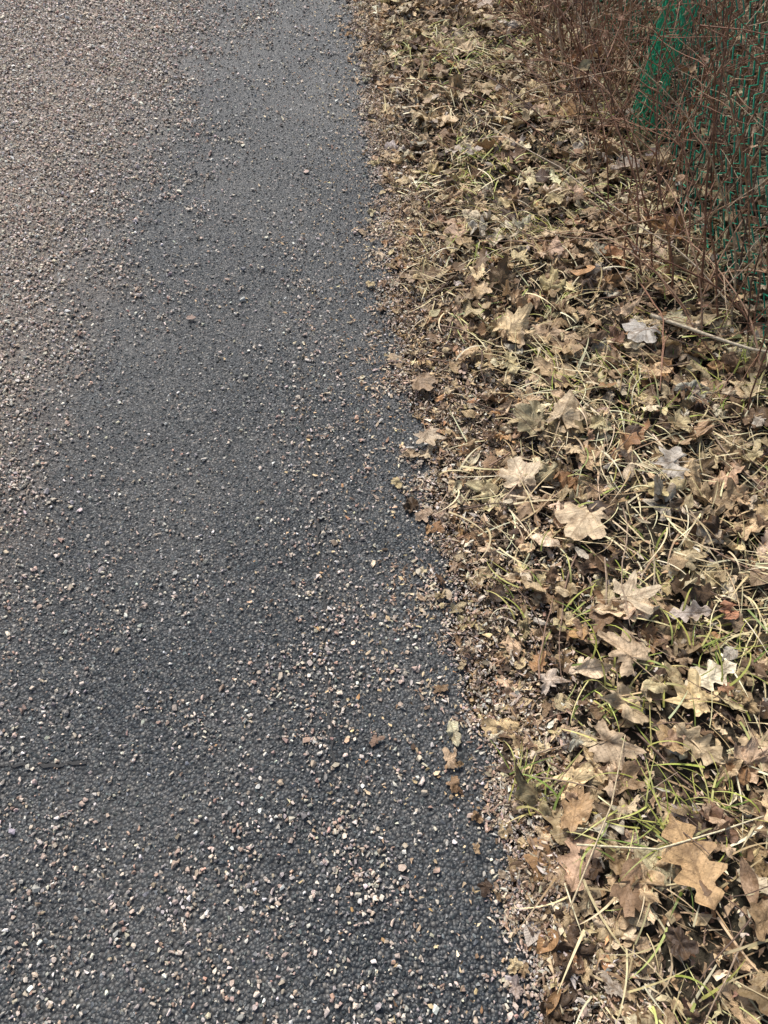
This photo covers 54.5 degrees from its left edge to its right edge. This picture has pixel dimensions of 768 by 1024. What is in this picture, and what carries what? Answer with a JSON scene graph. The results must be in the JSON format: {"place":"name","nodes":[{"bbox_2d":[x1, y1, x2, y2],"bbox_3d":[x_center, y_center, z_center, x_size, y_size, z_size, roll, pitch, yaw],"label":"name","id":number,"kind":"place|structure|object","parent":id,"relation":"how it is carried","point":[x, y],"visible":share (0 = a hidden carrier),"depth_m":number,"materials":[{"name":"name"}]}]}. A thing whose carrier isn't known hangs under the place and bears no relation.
{"place":"outdoors","nodes":[
{"label":"outdoors","id":0,"kind":"place"},
{"bbox_2d":[0,0,544,1023],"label":"asphalt path","id":1,"kind":"structure","parent":0,"point":[118,834],"depth_m":1.50,"materials":[{"name":"grey asphalt"}]},
{"bbox_2d":[0,351,335,767],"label":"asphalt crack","id":2,"kind":"object","parent":1,"relation":"on","point":[84,762],"visible":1,"depth_m":1.45,"materials":[{"name":"black asphalt"}]},
{"bbox_2d":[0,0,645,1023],"bbox_3d":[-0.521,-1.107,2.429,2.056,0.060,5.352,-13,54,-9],"label":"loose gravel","id":3,"kind":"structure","parent":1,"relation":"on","point":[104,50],"depth_m":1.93,"materials":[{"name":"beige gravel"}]},
{"bbox_2d":[133,0,767,1023],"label":"leaf crumbs","id":4,"kind":"object","parent":1,"relation":"on","point":[529,720],"visible":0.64,"depth_m":1.53,"materials":[{"name":"brown plant"}]},
{"bbox_2d":[361,0,767,1023],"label":"ground","id":5,"kind":"structure","parent":0,"point":[735,888],"depth_m":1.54,"materials":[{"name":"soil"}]},
{"bbox_2d":[186,0,767,1023],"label":"leaf litter","id":6,"kind":"object","parent":5,"relation":"on","point":[700,872],"visible":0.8,"depth_m":1.62,"materials":[{"name":"beige plant"}]},
{"bbox_2d":[353,0,767,412],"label":"bramble thicket","id":7,"kind":"object","parent":5,"relation":"on","point":[624,17],"visible":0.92,"depth_m":2.02,"materials":[{"name":"brown plant"}]},
{"bbox_2d":[375,0,767,1023],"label":"fallen twigs","id":8,"kind":"object","parent":5,"relation":"on","point":[683,326],"visible":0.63,"depth_m":1.66,"materials":[{"name":"brown plant"}]},
{"bbox_2d":[385,0,767,1023],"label":"green grass","id":9,"kind":"structure","parent":5,"relation":"on","point":[649,780],"depth_m":1.37,"materials":[{"name":"plant"}]},
{"bbox_2d":[583,0,767,346],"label":"chain link fence","id":10,"kind":"object","parent":5,"relation":"on","point":[659,24],"visible":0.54,"depth_m":2.13,"materials":[{"name":"green plastic"}]}
]}

